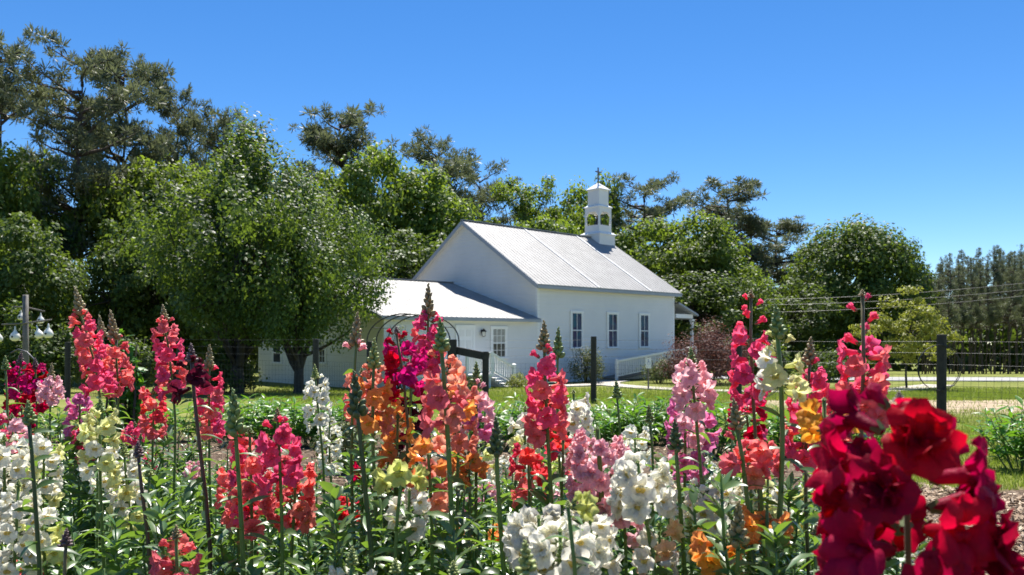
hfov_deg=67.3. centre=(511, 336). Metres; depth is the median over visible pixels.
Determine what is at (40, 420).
leafy perennial
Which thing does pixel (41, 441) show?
snapdragon
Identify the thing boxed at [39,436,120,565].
snapdragon
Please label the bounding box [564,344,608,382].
shrub
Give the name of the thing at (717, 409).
leafy perennial
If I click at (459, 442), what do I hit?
snapdragon
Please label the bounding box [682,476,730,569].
snapdragon
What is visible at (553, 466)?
snapdragon
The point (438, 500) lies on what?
snapdragon
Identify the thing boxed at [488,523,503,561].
snapdragon
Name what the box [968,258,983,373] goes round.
pine tree
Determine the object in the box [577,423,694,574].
snapdragon
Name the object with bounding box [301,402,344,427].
leafy perennial
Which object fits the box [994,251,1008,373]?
pine tree
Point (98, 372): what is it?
snapdragon
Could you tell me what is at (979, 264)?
pine tree
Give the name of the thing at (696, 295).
leafy tree
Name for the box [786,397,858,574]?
snapdragon
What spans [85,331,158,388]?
shrub
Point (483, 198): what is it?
pine tree
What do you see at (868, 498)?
snapdragon
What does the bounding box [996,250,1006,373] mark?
pine tree
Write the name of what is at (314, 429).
leafy perennial
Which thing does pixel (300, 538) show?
snapdragon
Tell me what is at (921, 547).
snapdragon
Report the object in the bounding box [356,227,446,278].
leafy tree
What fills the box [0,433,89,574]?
snapdragon
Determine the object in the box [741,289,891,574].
snapdragon
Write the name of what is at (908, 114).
sky
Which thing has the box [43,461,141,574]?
snapdragon
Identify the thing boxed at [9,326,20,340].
gourd
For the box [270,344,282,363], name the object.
window
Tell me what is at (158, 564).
snapdragon
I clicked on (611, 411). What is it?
leafy perennial
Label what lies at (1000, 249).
pine tree
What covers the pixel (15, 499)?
snapdragon
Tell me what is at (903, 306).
utility wire
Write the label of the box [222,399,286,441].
leafy perennial
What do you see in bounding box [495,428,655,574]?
snapdragon
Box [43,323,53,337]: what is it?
gourd
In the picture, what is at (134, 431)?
snapdragon
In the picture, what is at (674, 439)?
snapdragon
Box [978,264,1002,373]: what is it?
pine tree
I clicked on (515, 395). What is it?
leafy perennial
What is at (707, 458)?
snapdragon
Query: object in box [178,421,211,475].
snapdragon
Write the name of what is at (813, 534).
snapdragon
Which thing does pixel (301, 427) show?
leafy perennial
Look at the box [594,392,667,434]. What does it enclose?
leafy perennial
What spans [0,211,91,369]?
leafy tree
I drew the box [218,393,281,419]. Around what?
leafy perennial
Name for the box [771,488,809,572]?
snapdragon
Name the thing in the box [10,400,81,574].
snapdragon
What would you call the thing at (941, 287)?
pine tree
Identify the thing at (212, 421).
snapdragon
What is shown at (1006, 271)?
pine tree
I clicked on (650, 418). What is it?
snapdragon
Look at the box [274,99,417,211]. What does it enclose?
pine tree
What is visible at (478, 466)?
snapdragon
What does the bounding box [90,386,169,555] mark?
snapdragon
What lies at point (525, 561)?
snapdragon
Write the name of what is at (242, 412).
leafy perennial
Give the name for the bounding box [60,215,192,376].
leafy tree
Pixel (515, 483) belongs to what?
snapdragon
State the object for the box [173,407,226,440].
leafy perennial
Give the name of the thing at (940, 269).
pine tree
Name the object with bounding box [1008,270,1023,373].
pine tree
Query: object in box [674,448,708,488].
snapdragon
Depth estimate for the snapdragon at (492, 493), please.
2.12 m
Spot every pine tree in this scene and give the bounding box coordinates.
[0,23,86,202]
[0,26,153,378]
[50,46,190,237]
[145,80,215,184]
[182,105,267,175]
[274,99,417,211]
[398,124,492,221]
[455,158,522,224]
[590,170,692,271]
[679,175,802,372]
[740,215,821,309]
[923,266,946,373]
[925,272,936,373]
[930,264,947,329]
[932,276,954,373]
[935,253,969,373]
[936,255,956,348]
[939,257,952,308]
[943,256,962,373]
[947,267,960,373]
[948,264,977,373]
[951,249,966,372]
[951,265,962,373]
[951,266,975,373]
[959,255,978,373]
[962,257,988,373]
[963,262,992,373]
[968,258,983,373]
[970,259,985,373]
[971,266,992,373]
[971,269,988,373]
[972,247,986,372]
[978,245,1003,373]
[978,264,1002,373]
[982,252,1000,373]
[990,244,1005,373]
[990,248,1002,368]
[992,251,1023,373]
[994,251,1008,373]
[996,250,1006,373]
[996,253,1021,373]
[999,251,1017,373]
[1000,263,1018,372]
[1004,252,1015,372]
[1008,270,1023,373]
[1010,263,1023,373]
[1014,244,1023,293]
[1014,251,1023,351]
[1014,256,1023,373]
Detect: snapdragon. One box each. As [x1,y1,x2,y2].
[0,356,86,546]
[0,413,89,560]
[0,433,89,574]
[0,480,43,574]
[0,486,52,571]
[1,351,75,511]
[1,398,126,574]
[9,403,75,515]
[10,363,91,551]
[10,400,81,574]
[18,393,108,568]
[18,496,70,574]
[21,425,93,574]
[22,358,77,506]
[26,421,91,567]
[34,413,110,550]
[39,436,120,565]
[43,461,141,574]
[44,286,138,574]
[49,458,180,574]
[54,463,246,574]
[57,528,129,574]
[58,310,141,574]
[60,428,144,563]
[75,315,178,560]
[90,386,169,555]
[102,433,171,511]
[104,437,225,550]
[105,443,217,574]
[119,441,164,574]
[120,429,150,464]
[121,304,236,567]
[121,421,162,496]
[130,441,277,569]
[131,343,238,574]
[136,434,161,469]
[139,388,276,574]
[141,452,157,469]
[145,344,296,574]
[147,440,192,499]
[148,524,202,574]
[155,430,196,481]
[162,452,216,495]
[166,440,226,481]
[166,460,202,547]
[171,471,226,528]
[176,457,217,501]
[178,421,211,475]
[183,407,306,574]
[184,472,313,574]
[190,445,231,510]
[193,463,273,553]
[208,491,279,555]
[213,457,259,574]
[227,426,276,574]
[231,529,270,574]
[258,467,309,574]
[262,495,330,571]
[273,311,436,574]
[273,364,362,572]
[273,454,317,574]
[283,459,429,574]
[292,413,448,574]
[303,413,343,574]
[305,502,347,573]
[311,543,336,574]
[314,317,537,574]
[317,326,499,574]
[318,370,466,574]
[320,338,481,574]
[323,461,429,565]
[325,400,454,574]
[326,367,380,567]
[329,565,377,574]
[336,482,360,560]
[345,546,358,574]
[350,340,455,572]
[368,434,489,574]
[383,487,430,574]
[386,375,494,574]
[389,558,401,574]
[394,381,490,560]
[396,361,499,574]
[409,283,503,567]
[421,458,462,516]
[428,405,541,527]
[441,496,498,553]
[447,493,490,524]
[447,560,459,574]
[451,450,489,560]
[465,536,506,574]
[471,436,506,572]
[472,416,608,574]
[474,477,508,564]
[478,389,632,574]
[479,480,518,568]
[483,460,546,564]
[487,470,535,522]
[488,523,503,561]
[494,458,536,520]
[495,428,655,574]
[497,443,547,570]
[499,455,539,530]
[502,465,557,521]
[502,503,576,574]
[507,482,542,565]
[513,320,584,574]
[515,540,536,574]
[518,519,601,574]
[532,380,660,574]
[537,327,607,571]
[541,490,599,574]
[545,457,561,472]
[553,482,559,501]
[554,543,568,562]
[563,426,631,571]
[564,503,624,574]
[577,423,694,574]
[604,404,679,572]
[604,487,687,574]
[606,450,677,574]
[619,398,713,574]
[627,419,812,574]
[631,546,678,574]
[632,518,684,574]
[648,405,802,574]
[649,517,707,574]
[653,347,718,574]
[655,463,720,572]
[656,289,816,574]
[669,509,697,574]
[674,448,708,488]
[676,303,913,574]
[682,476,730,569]
[689,527,742,574]
[695,456,712,492]
[696,430,794,541]
[696,461,723,491]
[708,473,744,542]
[712,500,753,574]
[717,441,763,479]
[718,398,786,574]
[718,424,785,562]
[724,475,800,559]
[726,399,820,574]
[732,437,784,573]
[740,504,793,574]
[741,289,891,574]
[749,473,786,518]
[760,337,917,574]
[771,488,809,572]
[783,472,820,570]
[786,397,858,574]
[788,548,900,574]
[789,524,820,569]
[804,382,1023,574]
[809,377,873,574]
[890,542,928,573]
[899,519,929,574]
[912,551,919,559]
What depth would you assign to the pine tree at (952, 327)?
69.42 m
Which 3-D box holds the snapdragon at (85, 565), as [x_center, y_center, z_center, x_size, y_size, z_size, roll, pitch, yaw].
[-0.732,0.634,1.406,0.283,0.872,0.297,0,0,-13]
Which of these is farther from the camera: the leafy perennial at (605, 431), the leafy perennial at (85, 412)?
the leafy perennial at (85, 412)
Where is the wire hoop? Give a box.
[10,349,44,374]
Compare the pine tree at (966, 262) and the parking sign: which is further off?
the pine tree at (966, 262)
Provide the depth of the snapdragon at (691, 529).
0.99 m
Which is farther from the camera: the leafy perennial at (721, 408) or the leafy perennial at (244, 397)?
the leafy perennial at (244, 397)
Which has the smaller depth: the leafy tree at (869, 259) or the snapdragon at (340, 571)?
the snapdragon at (340, 571)
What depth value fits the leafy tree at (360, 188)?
53.67 m
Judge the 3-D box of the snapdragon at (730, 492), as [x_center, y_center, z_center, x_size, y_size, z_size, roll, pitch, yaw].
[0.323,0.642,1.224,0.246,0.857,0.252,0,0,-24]
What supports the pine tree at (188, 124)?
on the ground at (93, 395)
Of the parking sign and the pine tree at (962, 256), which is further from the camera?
the pine tree at (962, 256)
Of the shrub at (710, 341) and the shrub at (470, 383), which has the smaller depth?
the shrub at (470, 383)
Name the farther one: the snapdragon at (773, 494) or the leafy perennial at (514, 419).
the leafy perennial at (514, 419)
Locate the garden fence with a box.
[65,334,1023,419]
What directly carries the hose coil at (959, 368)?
hanging from the garden fence
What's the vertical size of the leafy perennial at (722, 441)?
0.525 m
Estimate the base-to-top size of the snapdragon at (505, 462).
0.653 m
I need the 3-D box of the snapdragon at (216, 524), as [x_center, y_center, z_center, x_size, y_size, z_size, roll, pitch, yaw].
[-0.667,0.644,1.689,0.279,0.852,0.303,0,0,19]
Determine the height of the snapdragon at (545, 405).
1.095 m
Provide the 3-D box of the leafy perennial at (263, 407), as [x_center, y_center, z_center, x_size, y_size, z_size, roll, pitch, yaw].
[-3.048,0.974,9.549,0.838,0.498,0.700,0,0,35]
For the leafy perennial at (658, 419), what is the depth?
8.21 m
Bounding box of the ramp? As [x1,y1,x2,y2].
[600,346,695,379]
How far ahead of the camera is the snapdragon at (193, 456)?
3.05 m
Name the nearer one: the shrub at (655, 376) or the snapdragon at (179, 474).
the snapdragon at (179, 474)
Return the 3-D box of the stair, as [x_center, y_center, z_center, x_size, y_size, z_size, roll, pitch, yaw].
[-1.409,1.573,34.269,2.910,1.855,1.750,0,0,-43]
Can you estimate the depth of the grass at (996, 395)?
19.76 m
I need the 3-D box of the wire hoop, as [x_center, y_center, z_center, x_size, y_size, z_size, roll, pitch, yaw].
[-5.005,0.499,8.000,0.425,0.755,0.014,0,0,0]
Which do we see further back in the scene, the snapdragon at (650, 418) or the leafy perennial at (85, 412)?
the leafy perennial at (85, 412)
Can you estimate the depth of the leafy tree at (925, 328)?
32.59 m
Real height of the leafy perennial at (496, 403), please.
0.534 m
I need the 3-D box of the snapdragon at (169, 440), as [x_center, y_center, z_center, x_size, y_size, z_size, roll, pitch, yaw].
[-0.901,0.508,1.834,0.244,1.124,0.253,0,0,-36]
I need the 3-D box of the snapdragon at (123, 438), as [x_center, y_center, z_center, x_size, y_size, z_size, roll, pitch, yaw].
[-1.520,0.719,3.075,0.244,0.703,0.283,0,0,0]
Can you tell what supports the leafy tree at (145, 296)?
on the ground at (93, 395)
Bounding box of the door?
[455,325,475,365]
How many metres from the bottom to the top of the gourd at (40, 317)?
0.266 m
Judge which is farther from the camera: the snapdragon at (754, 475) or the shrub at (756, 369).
the shrub at (756, 369)
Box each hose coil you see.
[727,338,785,396]
[917,345,961,390]
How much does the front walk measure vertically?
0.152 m
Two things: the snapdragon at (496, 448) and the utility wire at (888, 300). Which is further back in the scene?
the utility wire at (888, 300)
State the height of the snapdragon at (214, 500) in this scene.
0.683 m
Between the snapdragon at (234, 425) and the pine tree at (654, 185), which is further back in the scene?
the pine tree at (654, 185)
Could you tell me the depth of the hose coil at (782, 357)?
14.01 m
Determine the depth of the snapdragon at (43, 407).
2.20 m
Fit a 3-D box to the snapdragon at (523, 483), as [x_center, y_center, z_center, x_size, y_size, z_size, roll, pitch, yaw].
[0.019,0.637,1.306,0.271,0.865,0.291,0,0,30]
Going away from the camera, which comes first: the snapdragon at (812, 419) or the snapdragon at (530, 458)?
the snapdragon at (812, 419)
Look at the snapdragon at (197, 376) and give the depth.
1.20 m
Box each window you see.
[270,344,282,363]
[319,333,326,363]
[490,326,508,358]
[570,310,584,348]
[606,312,619,347]
[638,313,650,347]
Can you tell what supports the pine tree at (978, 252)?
on the ground at (93, 395)
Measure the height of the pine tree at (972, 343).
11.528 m
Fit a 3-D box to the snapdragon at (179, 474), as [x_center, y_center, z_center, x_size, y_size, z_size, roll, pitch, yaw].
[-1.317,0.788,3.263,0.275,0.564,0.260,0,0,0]
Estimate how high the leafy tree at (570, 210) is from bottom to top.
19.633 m
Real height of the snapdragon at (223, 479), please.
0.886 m
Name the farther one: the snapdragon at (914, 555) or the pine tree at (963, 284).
the pine tree at (963, 284)
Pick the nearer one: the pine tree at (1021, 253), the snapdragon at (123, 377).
the snapdragon at (123, 377)
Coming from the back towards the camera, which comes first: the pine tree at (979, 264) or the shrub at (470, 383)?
the pine tree at (979, 264)
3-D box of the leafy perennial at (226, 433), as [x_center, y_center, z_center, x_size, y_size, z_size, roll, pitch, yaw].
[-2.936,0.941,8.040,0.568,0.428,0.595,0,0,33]
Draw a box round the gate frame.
[447,339,489,396]
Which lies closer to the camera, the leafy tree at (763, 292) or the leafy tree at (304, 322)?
the leafy tree at (304, 322)
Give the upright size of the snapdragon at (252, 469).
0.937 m
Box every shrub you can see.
[0,292,52,393]
[13,319,95,387]
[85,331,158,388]
[189,338,269,393]
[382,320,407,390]
[465,372,474,387]
[501,372,527,387]
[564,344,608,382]
[639,352,674,383]
[654,313,754,385]
[748,343,796,377]
[790,347,857,382]
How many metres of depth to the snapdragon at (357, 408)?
1.02 m
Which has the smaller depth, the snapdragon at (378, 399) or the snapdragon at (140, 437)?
the snapdragon at (378, 399)
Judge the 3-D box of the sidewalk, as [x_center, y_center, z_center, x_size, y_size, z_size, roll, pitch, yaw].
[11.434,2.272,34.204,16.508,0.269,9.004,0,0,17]
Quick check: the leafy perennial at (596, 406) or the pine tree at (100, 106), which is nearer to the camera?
the leafy perennial at (596, 406)
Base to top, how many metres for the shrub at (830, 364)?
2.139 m
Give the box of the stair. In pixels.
[446,352,515,388]
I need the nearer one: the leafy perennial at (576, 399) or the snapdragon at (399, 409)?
the snapdragon at (399, 409)
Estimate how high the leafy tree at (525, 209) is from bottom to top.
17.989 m
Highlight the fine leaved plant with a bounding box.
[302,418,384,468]
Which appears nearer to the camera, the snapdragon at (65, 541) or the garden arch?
the snapdragon at (65, 541)
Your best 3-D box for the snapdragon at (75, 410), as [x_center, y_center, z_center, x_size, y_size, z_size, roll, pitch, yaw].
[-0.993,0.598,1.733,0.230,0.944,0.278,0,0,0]
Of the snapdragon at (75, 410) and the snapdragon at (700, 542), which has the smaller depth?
the snapdragon at (700, 542)
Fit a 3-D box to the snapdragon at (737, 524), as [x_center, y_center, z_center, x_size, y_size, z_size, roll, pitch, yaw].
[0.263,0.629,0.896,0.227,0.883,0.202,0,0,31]
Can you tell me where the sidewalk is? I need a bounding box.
[596,380,954,392]
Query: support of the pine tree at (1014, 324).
on the ground at (93, 395)
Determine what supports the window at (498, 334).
in the church wing
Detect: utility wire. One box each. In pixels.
[752,283,1020,299]
[777,290,1017,304]
[788,296,1019,311]
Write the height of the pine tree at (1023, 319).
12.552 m
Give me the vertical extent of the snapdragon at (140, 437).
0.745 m
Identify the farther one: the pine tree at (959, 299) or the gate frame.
the pine tree at (959, 299)
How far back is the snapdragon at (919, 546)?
2.44 m
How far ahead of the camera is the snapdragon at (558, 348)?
1.50 m
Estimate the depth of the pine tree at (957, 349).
76.81 m
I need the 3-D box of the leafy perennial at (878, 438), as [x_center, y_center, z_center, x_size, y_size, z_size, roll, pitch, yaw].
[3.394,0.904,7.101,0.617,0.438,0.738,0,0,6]
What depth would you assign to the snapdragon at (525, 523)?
0.88 m
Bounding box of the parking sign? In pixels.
[646,357,650,387]
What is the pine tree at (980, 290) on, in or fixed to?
on the ground at (93, 395)
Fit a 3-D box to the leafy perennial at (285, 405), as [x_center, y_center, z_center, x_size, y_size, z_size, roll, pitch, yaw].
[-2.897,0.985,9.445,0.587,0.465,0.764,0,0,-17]
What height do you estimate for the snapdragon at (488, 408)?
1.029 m
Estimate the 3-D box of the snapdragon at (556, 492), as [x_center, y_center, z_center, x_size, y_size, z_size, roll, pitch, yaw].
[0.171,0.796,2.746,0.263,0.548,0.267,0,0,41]
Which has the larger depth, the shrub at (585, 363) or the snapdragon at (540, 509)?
the shrub at (585, 363)
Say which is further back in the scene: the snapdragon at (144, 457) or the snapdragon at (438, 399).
the snapdragon at (144, 457)
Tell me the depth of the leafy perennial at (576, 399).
8.89 m
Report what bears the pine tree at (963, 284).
on the ground at (93, 395)
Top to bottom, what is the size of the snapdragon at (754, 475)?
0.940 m
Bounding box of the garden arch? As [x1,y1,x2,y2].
[366,313,459,352]
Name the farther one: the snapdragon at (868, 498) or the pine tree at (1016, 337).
the pine tree at (1016, 337)
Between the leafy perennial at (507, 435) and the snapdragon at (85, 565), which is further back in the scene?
the leafy perennial at (507, 435)
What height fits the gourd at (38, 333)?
0.315 m
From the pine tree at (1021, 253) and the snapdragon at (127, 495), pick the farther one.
the pine tree at (1021, 253)
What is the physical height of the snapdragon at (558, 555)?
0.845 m
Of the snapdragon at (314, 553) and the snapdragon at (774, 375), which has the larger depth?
the snapdragon at (314, 553)
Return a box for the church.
[412,167,681,382]
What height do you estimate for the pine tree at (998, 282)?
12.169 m
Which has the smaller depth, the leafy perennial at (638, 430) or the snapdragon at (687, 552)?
the snapdragon at (687, 552)
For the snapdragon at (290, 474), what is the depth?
1.11 m
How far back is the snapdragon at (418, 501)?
1.04 m
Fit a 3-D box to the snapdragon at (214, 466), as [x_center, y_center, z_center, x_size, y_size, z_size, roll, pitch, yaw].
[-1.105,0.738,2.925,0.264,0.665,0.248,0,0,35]
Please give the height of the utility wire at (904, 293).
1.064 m
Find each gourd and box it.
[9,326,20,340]
[17,310,21,319]
[33,323,43,337]
[37,313,43,322]
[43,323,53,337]
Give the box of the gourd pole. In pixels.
[1,295,51,394]
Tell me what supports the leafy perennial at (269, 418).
on the ground at (93, 395)
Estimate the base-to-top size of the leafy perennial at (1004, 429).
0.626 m
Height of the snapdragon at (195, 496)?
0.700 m
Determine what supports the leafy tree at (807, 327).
on the ground at (93, 395)
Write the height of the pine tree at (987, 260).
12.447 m
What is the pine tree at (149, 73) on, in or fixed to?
on the ground at (93, 395)
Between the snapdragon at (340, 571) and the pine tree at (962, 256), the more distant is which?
the pine tree at (962, 256)
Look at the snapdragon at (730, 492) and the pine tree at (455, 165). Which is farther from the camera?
the pine tree at (455, 165)
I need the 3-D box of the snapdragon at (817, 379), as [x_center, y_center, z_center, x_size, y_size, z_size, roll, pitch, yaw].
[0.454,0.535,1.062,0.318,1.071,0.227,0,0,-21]
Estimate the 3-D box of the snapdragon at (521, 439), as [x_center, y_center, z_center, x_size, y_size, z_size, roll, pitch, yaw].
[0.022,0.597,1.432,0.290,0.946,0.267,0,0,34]
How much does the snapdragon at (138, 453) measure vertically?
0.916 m
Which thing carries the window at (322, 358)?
in the church wing
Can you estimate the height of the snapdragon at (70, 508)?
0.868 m
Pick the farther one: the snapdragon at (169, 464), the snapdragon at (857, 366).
the snapdragon at (169, 464)
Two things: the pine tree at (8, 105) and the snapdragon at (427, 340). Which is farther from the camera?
the pine tree at (8, 105)
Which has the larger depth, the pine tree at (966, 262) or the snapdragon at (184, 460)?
the pine tree at (966, 262)
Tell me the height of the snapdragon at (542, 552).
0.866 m
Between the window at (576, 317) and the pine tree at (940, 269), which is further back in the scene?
the pine tree at (940, 269)
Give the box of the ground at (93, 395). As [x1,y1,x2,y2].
[0,350,1023,574]
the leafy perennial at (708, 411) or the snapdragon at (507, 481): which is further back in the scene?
the leafy perennial at (708, 411)
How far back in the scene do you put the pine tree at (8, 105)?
44.19 m
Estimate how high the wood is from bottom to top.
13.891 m
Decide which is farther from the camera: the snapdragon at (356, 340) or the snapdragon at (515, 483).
the snapdragon at (515, 483)
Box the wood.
[47,284,1023,372]
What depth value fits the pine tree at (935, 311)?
60.54 m
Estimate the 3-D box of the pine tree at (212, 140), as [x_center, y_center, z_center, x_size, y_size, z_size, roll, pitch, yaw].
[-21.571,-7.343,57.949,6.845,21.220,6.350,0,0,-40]
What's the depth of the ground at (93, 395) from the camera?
14.43 m
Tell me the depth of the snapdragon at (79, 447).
1.71 m
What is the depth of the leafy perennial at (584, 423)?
8.11 m
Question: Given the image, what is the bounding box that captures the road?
[670,375,1023,381]
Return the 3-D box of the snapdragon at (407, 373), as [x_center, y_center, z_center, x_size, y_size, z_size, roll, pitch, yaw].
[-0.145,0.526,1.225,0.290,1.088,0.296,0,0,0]
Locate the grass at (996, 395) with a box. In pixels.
[254,385,1023,489]
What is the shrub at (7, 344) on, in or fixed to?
on the ground at (93, 395)
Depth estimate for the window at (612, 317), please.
41.86 m
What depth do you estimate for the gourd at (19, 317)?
16.04 m
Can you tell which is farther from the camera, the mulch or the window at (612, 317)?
the window at (612, 317)
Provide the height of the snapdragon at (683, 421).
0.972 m
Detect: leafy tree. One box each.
[0,139,87,342]
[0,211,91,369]
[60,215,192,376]
[69,151,214,377]
[104,103,379,393]
[113,213,221,379]
[122,151,228,343]
[157,141,399,394]
[207,260,285,372]
[290,136,426,277]
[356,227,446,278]
[376,160,485,277]
[485,173,562,225]
[511,214,583,234]
[550,169,634,239]
[611,215,690,277]
[636,208,761,360]
[657,270,779,364]
[692,256,790,353]
[747,277,849,371]
[779,213,946,371]
[848,285,965,387]
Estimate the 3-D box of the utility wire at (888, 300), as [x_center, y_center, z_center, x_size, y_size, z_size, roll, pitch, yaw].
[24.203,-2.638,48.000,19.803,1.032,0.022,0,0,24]
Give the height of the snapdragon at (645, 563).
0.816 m
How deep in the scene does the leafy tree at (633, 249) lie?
57.84 m
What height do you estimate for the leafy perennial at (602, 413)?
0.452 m
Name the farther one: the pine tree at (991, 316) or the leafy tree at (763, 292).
the pine tree at (991, 316)
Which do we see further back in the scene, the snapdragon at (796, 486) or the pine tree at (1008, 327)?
the pine tree at (1008, 327)
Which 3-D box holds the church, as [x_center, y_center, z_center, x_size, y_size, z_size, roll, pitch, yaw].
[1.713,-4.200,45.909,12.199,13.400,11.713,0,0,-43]
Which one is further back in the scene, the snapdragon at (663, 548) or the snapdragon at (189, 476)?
the snapdragon at (189, 476)
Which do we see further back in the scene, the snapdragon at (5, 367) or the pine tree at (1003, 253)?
the pine tree at (1003, 253)
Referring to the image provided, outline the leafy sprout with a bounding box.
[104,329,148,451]
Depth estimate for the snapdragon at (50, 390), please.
1.99 m
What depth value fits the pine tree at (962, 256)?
81.93 m
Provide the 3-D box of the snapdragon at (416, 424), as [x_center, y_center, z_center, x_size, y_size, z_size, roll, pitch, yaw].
[-0.160,0.575,1.421,0.229,0.990,0.246,0,0,11]
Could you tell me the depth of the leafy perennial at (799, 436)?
6.92 m
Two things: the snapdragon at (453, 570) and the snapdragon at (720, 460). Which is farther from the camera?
the snapdragon at (720, 460)
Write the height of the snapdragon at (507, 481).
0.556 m
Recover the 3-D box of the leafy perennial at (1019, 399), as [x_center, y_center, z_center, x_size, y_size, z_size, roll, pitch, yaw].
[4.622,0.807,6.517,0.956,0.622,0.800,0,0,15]
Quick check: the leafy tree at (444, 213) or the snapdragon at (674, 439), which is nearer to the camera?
the snapdragon at (674, 439)
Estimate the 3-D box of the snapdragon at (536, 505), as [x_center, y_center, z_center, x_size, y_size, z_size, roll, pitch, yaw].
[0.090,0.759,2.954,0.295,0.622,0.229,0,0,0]
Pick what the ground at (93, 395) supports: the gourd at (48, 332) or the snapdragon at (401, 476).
the snapdragon at (401, 476)
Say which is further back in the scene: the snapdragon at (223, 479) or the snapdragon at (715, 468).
the snapdragon at (715, 468)
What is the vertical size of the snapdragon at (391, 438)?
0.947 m
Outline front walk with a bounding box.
[549,383,605,386]
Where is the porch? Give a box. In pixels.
[674,302,698,345]
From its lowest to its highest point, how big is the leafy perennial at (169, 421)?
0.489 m
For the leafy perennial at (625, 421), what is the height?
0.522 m
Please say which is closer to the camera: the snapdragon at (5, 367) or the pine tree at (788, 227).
the snapdragon at (5, 367)
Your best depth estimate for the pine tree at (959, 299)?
59.76 m
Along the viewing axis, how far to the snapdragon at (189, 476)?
1.96 m
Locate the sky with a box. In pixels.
[0,0,1023,343]
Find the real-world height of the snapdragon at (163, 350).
1.142 m
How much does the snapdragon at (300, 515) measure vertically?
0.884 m
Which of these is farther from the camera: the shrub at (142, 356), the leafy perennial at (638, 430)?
the shrub at (142, 356)
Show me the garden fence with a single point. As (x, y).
(941, 383)
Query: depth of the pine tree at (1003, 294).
69.63 m
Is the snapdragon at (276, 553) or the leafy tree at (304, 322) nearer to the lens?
the snapdragon at (276, 553)
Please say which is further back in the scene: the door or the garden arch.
the door
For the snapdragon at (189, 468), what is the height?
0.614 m
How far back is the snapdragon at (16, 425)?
1.50 m
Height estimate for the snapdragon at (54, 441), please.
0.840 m
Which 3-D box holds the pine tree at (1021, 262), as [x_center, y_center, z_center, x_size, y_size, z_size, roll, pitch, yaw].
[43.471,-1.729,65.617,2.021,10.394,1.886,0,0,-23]
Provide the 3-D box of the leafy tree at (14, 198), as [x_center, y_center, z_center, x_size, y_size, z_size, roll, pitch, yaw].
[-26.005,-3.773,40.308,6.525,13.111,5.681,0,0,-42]
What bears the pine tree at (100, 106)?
on the ground at (93, 395)
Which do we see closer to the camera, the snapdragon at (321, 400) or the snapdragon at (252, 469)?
the snapdragon at (252, 469)
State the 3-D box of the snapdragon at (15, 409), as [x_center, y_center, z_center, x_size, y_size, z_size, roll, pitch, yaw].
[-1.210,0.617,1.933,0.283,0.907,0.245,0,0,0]
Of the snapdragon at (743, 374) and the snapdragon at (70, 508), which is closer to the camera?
the snapdragon at (743, 374)
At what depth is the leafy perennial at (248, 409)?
8.39 m
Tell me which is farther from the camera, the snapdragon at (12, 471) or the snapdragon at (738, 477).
the snapdragon at (738, 477)
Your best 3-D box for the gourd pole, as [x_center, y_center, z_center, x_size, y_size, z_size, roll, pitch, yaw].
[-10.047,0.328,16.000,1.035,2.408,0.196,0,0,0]
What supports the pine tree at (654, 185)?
on the ground at (93, 395)
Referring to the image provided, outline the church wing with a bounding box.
[258,276,540,389]
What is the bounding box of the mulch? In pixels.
[111,444,1023,574]
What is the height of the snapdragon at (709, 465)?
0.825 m
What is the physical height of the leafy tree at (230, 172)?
11.400 m
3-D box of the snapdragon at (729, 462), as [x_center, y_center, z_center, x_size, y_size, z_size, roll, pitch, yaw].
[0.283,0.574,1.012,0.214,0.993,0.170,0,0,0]
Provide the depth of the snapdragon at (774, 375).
0.97 m
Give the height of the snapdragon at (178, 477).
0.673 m
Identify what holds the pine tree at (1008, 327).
on the ground at (93, 395)
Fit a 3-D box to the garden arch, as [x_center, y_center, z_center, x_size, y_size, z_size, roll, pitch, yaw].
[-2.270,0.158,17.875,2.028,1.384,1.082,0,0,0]
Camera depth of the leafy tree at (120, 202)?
42.12 m
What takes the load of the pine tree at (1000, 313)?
on the ground at (93, 395)
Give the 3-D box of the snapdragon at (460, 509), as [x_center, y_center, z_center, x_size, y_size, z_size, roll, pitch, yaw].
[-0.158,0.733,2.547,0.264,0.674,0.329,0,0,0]
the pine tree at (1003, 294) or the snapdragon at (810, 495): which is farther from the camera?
the pine tree at (1003, 294)
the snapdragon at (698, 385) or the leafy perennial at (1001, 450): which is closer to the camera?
the snapdragon at (698, 385)
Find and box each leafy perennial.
[1,408,53,434]
[34,408,84,442]
[61,400,108,421]
[138,398,202,441]
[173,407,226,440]
[200,411,258,445]
[216,406,255,437]
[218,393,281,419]
[220,399,274,440]
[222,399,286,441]
[241,395,295,420]
[254,396,315,445]
[259,397,297,428]
[282,399,310,435]
[286,409,324,446]
[289,403,347,446]
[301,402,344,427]
[319,397,354,432]
[332,406,344,425]
[457,402,511,443]
[472,399,524,448]
[485,401,517,436]
[500,403,520,426]
[501,406,526,438]
[504,392,570,416]
[511,397,569,447]
[554,400,604,435]
[555,394,598,433]
[566,398,607,419]
[567,409,604,436]
[586,407,628,442]
[589,400,646,449]
[590,400,617,434]
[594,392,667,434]
[602,402,637,425]
[616,405,660,444]
[620,396,682,444]
[632,393,696,438]
[654,417,681,434]
[683,399,725,436]
[687,392,728,429]
[694,407,746,456]
[706,400,789,452]
[744,415,789,450]
[767,402,832,451]
[854,426,891,446]
[962,404,1023,469]
[971,408,1023,460]
[976,416,1023,463]
[993,395,1023,446]
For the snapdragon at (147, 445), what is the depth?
3.35 m
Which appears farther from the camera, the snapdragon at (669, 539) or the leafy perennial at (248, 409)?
the leafy perennial at (248, 409)
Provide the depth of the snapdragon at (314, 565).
1.62 m

